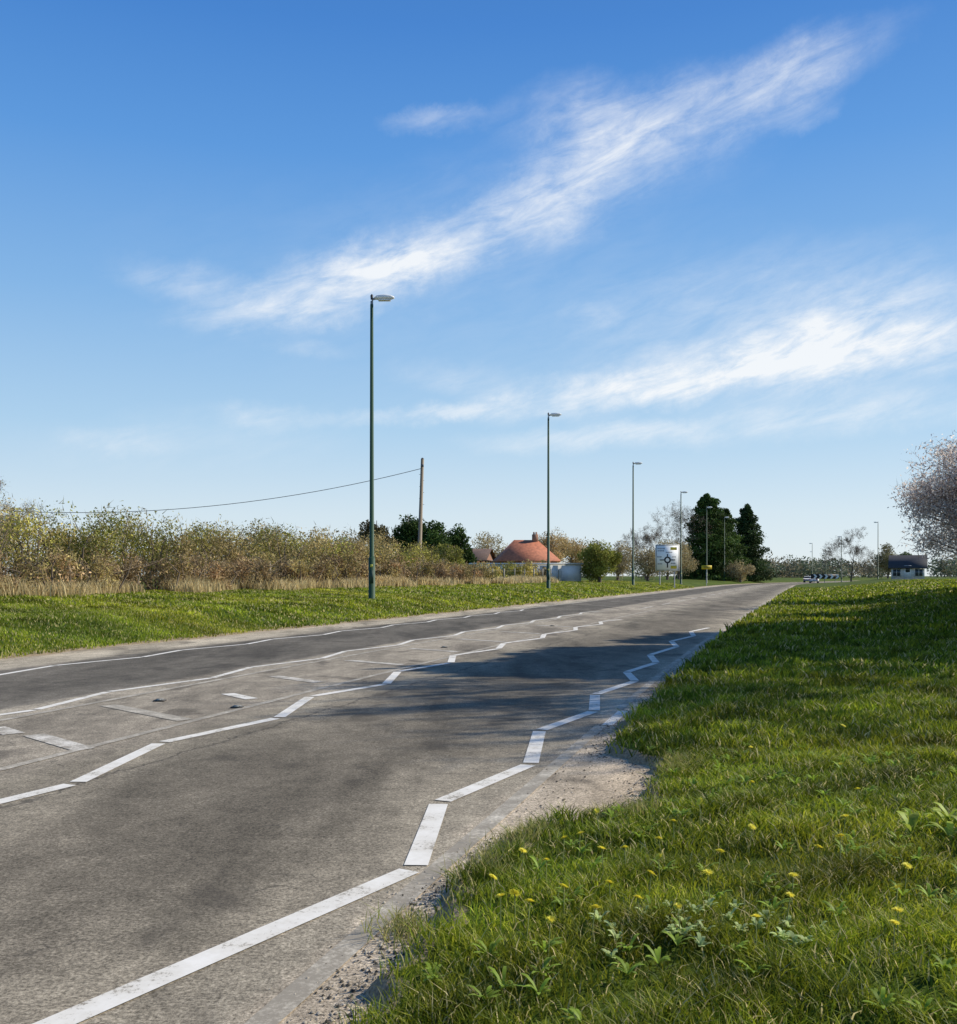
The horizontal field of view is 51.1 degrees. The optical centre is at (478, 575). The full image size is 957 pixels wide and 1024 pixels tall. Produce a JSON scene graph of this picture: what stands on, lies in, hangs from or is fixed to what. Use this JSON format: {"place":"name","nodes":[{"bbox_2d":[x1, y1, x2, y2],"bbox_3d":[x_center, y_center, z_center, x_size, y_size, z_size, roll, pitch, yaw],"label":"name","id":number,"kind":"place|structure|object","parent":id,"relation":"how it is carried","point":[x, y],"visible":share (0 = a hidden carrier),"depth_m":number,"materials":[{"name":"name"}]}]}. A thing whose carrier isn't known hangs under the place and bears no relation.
{"place":"outdoors","nodes":[
{"label":"outdoors","id":0,"kind":"place"},
{"bbox_2d":[0,572,559,596],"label":"dry grass","id":1,"kind":"structure","parent":0,"point":[64,588],"depth_m":43.60,"materials":[{"name":"beige plant"}]},
{"bbox_2d":[0,581,849,1023],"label":"road","id":2,"kind":"structure","parent":0,"point":[150,861],"depth_m":7.42,"materials":[{"name":"grey asphalt"}]},
{"bbox_2d":[153,625,553,707],"bbox_3d":[-0.845,1.486,20.853,1.345,0.026,19.389,0,0,15],"label":"road stud","id":3,"kind":"object","parent":2,"relation":"on","point":[163,700],"visible":1,"depth_m":11.95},
{"bbox_2d":[0,584,771,1023],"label":"road marking","id":4,"kind":"object","parent":2,"relation":"on","point":[280,1006],"visible":0.86,"depth_m":5.91,"materials":[{"name":"paint"}]},
{"bbox_2d":[266,657,689,1023],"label":"gravel","id":5,"kind":"structure","parent":2,"relation":"on","point":[370,968],"depth_m":4.46,"materials":[{"name":"grey gravel"}]},
{"bbox_2d":[803,576,812,582],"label":"car","id":6,"kind":"object","parent":2,"relation":"on","point":[805,578],"visible":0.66,"depth_m":230.40,"materials":[{"name":"silver metal"}]},
{"bbox_2d":[809,576,818,582],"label":"car","id":7,"kind":"object","parent":2,"relation":"on","point":[810,580],"visible":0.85,"depth_m":213.22,"materials":[{"name":"white metal"}]},
{"bbox_2d":[0,576,956,1023],"bbox_3d":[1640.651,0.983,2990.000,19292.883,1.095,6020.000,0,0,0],"label":"ground","id":8,"kind":"structure","parent":0,"point":[376,988],"depth_m":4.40,"materials":[{"name":"green plant"}]},
{"bbox_2d":[0,478,54,566],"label":"bare tree","id":9,"kind":"object","parent":8,"relation":"on","point":[24,508],"visible":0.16,"depth_m":69.49,"materials":[{"name":"brown plant"}]},
{"bbox_2d":[0,458,423,563],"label":"telegraph pole","id":10,"kind":"object","parent":8,"relation":"on","point":[421,474],"visible":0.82,"depth_m":74.93,"materials":[{"name":"wood"}]},
{"bbox_2d":[0,490,461,590],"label":"scrub hedgerow","id":11,"kind":"object","parent":8,"relation":"on","point":[209,543],"visible":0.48,"depth_m":45.19,"materials":[{"name":"brown plant"}]},
{"bbox_2d":[0,542,495,592],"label":"bramble thicket","id":12,"kind":"object","parent":8,"relation":"on","point":[134,566],"visible":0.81,"depth_m":43.20,"materials":[{"name":"brown plant"}]},
{"bbox_2d":[289,528,334,557],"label":"budding tree","id":13,"kind":"object","parent":8,"relation":"on","point":[316,535],"depth_m":120.04,"materials":[{"name":"brown plant"}]},
{"bbox_2d":[0,580,693,657],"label":"verge grass","id":14,"kind":"structure","parent":8,"relation":"on","point":[170,601],"depth_m":32.71,"materials":[{"name":"green plant"}]},
{"bbox_2d":[354,519,392,549],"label":"evergreen tree","id":15,"kind":"object","parent":8,"relation":"on","point":[366,530],"visible":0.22,"depth_m":127.26,"materials":[{"name":"green plant"}]},
{"bbox_2d":[368,294,393,599],"bbox_3d":[-4.005,-5.256,41.000,1.110,12.570,0.380,0,0,0],"label":"street lamp","id":16,"kind":"object","parent":8,"relation":"on","point":[371,558],"visible":0.96,"depth_m":40.93,"materials":[{"name":"grey metal"}]},
{"bbox_2d":[390,514,428,555],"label":"evergreen tree","id":17,"kind":"object","parent":8,"relation":"on","point":[407,531],"visible":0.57,"depth_m":130.38,"materials":[{"name":"green plant"}]},
{"bbox_2d":[269,563,558,579],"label":"wire fence","id":18,"kind":"object","parent":8,"relation":"on","point":[533,571],"visible":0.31,"depth_m":91.55,"materials":[{"name":"grey metal"}]},
{"bbox_2d":[416,520,456,561],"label":"evergreen tree","id":19,"kind":"object","parent":8,"relation":"on","point":[434,535],"visible":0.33,"depth_m":129.10,"materials":[{"name":"green plant"}]},
{"bbox_2d":[431,542,465,565],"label":"round bush","id":20,"kind":"object","parent":8,"relation":"on","point":[458,558],"visible":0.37,"depth_m":92.82,"materials":[{"name":"green plant"}]},
{"bbox_2d":[448,523,477,566],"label":"evergreen tree","id":21,"kind":"object","parent":8,"relation":"on","point":[460,542],"visible":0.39,"depth_m":133.51,"materials":[{"name":"green plant"}]},
{"bbox_2d":[2,552,956,577],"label":"distant treeline","id":22,"kind":"object","parent":8,"relation":"on","point":[799,568],"visible":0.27,"depth_m":367.95,"materials":[{"name":"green plant"}]},
{"bbox_2d":[409,557,551,578],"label":"scrub","id":23,"kind":"object","parent":8,"relation":"on","point":[509,567],"visible":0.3,"depth_m":100.89,"materials":[{"name":"brown plant"}]},
{"bbox_2d":[473,549,495,562],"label":"brick bungalow","id":24,"kind":"object","parent":8,"relation":"on","point":[486,555],"visible":0.06,"depth_m":138.45,"materials":[{"name":"brown tile"}]},
{"bbox_2d":[470,531,507,562],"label":"budding tree","id":25,"kind":"object","parent":8,"relation":"on","point":[485,545],"visible":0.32,"depth_m":148.95,"materials":[{"name":"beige plant"}]},
{"bbox_2d":[469,563,582,581],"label":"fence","id":26,"kind":"object","parent":8,"relation":"on","point":[569,572],"visible":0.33,"depth_m":109.94,"materials":[{"name":"wood"}]},
{"bbox_2d":[481,565,579,581],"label":"doors","id":27,"kind":"structure","parent":26,"relation":"in","point":[568,572],"depth_m":109.94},
{"bbox_2d":[493,532,560,562],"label":"brick bungalow","id":28,"kind":"object","parent":8,"relation":"on","point":[521,551],"visible":0.46,"depth_m":122.99,"materials":[{"name":"red tile"}]},
{"bbox_2d":[546,412,560,588],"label":"street lamp","id":29,"kind":"object","parent":8,"relation":"on","point":[548,527],"visible":0.91,"depth_m":70.84,"materials":[{"name":"grey metal"}]},
{"bbox_2d":[537,527,574,562],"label":"budding tree","id":30,"kind":"object","parent":8,"relation":"on","point":[558,551],"visible":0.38,"depth_m":131.70,"materials":[{"name":"beige plant"}]},
{"bbox_2d":[555,534,592,577],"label":"budding tree","id":31,"kind":"object","parent":8,"relation":"on","point":[577,547],"visible":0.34,"depth_m":139.11,"materials":[{"name":"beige plant"}]},
{"bbox_2d":[573,538,622,582],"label":"round bush","id":32,"kind":"object","parent":8,"relation":"on","point":[599,559],"visible":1,"depth_m":109.14,"materials":[{"name":"green plant"}]},
{"bbox_2d":[607,541,641,580],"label":"budding tree","id":33,"kind":"object","parent":8,"relation":"on","point":[622,566],"visible":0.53,"depth_m":139.72,"materials":[{"name":"beige plant"}]},
{"bbox_2d":[632,462,641,584],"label":"street lamp","id":34,"kind":"object","parent":8,"relation":"on","point":[638,463],"visible":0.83,"depth_m":100.94,"materials":[{"name":"grey metal"}]},
{"bbox_2d":[620,525,666,579],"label":"bare tree","id":35,"kind":"object","parent":8,"relation":"on","point":[646,539],"visible":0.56,"depth_m":182.47,"materials":[{"name":"brown plant"}]},
{"bbox_2d":[628,546,668,580],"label":"budding tree","id":36,"kind":"object","parent":8,"relation":"on","point":[648,568],"visible":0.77,"depth_m":147.37,"materials":[{"name":"beige plant"}]},
{"bbox_2d":[648,539,682,579],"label":"budding tree","id":37,"kind":"object","parent":8,"relation":"on","point":[668,574],"visible":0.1,"depth_m":174.77,"materials":[{"name":"beige plant"}]},
{"bbox_2d":[655,545,678,587],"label":"roundabout direction sign","id":38,"kind":"object","parent":8,"relation":"on","point":[666,557],"visible":0.97,"depth_m":114.97,"materials":[{"name":"white metal"}]},
{"bbox_2d":[644,500,712,557],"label":"bare tree","id":39,"kind":"object","parent":8,"relation":"on","point":[678,521],"visible":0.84,"depth_m":197.08,"materials":[{"name":"brown plant"}]},
{"bbox_2d":[664,538,699,578],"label":"budding tree","id":40,"kind":"object","parent":8,"relation":"on","point":[685,552],"visible":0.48,"depth_m":189.16,"materials":[{"name":"beige plant"}]},
{"bbox_2d":[680,491,687,583],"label":"street lamp","id":41,"kind":"object","parent":8,"relation":"on","point":[681,539],"visible":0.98,"depth_m":134.95,"materials":[{"name":"grey metal"}]},
{"bbox_2d":[420,742,956,1022],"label":"broadleaf weeds","id":42,"kind":"object","parent":8,"relation":"on","point":[676,939],"visible":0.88,"depth_m":3.79,"materials":[{"name":"green plant"}]},
{"bbox_2d":[489,724,912,961],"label":"dandelions","id":43,"kind":"object","parent":8,"relation":"on","point":[548,919],"visible":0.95,"depth_m":4.13,"materials":[{"name":"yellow plant"}]},
{"bbox_2d":[702,565,711,585],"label":"yellow warning sign","id":44,"kind":"object","parent":8,"relation":"on","point":[706,567],"visible":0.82,"depth_m":146.98,"materials":[{"name":"yellow metal"}]},
{"bbox_2d":[673,493,744,580],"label":"conifer tree","id":45,"kind":"object","parent":8,"relation":"on","point":[715,546],"visible":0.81,"depth_m":197.62,"materials":[{"name":"green plant"}]},
{"bbox_2d":[706,507,711,582],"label":"street lamp","id":46,"kind":"object","parent":8,"relation":"on","point":[706,534],"visible":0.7,"depth_m":164.93,"materials":[{"name":"grey metal"}]},
{"bbox_2d":[724,517,728,580],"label":"street lamp","id":47,"kind":"object","parent":8,"relation":"on","point":[724,545],"visible":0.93,"depth_m":194.92,"materials":[{"name":"grey metal"}]},
{"bbox_2d":[713,508,751,580],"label":"conifer tree","id":48,"kind":"object","parent":8,"relation":"on","point":[738,555],"visible":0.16,"depth_m":202.53,"materials":[{"name":"green plant"}]},
{"bbox_2d":[723,559,755,582],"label":"budding tree","id":49,"kind":"object","parent":8,"relation":"on","point":[739,569],"visible":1,"depth_m":194.24,"materials":[{"name":"brown plant"}]},
{"bbox_2d":[733,503,779,580],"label":"conifer tree","id":50,"kind":"object","parent":8,"relation":"on","point":[748,527],"visible":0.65,"depth_m":210.27,"materials":[{"name":"green plant"}]},
{"bbox_2d":[811,574,838,582],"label":"chevron sign","id":51,"kind":"object","parent":8,"relation":"on","point":[824,576],"visible":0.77,"depth_m":189.98,"materials":[{"name":"black metal"}]},
{"bbox_2d":[838,536,841,581],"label":"street lamp","id":52,"kind":"object","parent":8,"relation":"on","point":[841,560],"visible":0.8,"depth_m":229.92,"materials":[{"name":"grey metal"}]},
{"bbox_2d":[819,527,879,581],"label":"bare tree","id":53,"kind":"object","parent":8,"relation":"on","point":[848,542],"visible":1,"depth_m":214.07,"materials":[{"name":"brown plant"}]},
{"bbox_2d":[868,542,896,578],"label":"budding tree","id":54,"kind":"object","parent":8,"relation":"on","point":[883,559],"visible":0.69,"depth_m":224.62,"materials":[{"name":"green plant"}]},
{"bbox_2d":[888,555,926,578],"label":"dark-roofed house","id":55,"kind":"structure","parent":8,"relation":"on","point":[907,566],"depth_m":150.43,"materials":[{"name":"white concrete"}]},
{"bbox_2d":[893,565,922,578],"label":"window frames","id":56,"kind":"structure","parent":55,"relation":"in","point":[907,575],"depth_m":150.12,"materials":[{"name":"white"}]},
{"bbox_2d":[893,569,922,575],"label":"window panes","id":57,"kind":"structure","parent":55,"relation":"in","point":[918,572],"depth_m":149.57,"materials":[{"name":"black glass"}]},
{"bbox_2d":[887,430,956,565],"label":"blossom tree","id":58,"kind":"object","parent":8,"relation":"on","point":[944,493],"visible":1,"depth_m":50.01,"materials":[{"name":"white plant"}]},
{"bbox_2d":[896,802,956,839],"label":"dock plant","id":59,"kind":"object","parent":8,"relation":"on","point":[910,822],"visible":0.99,"depth_m":5.25,"materials":[{"name":"green plant"}]},
{"bbox_2d":[0,0,956,575],"label":"sky","id":60,"kind":"structure","parent":0,"point":[716,240],"materials":[{"name":"blue"}]}
]}

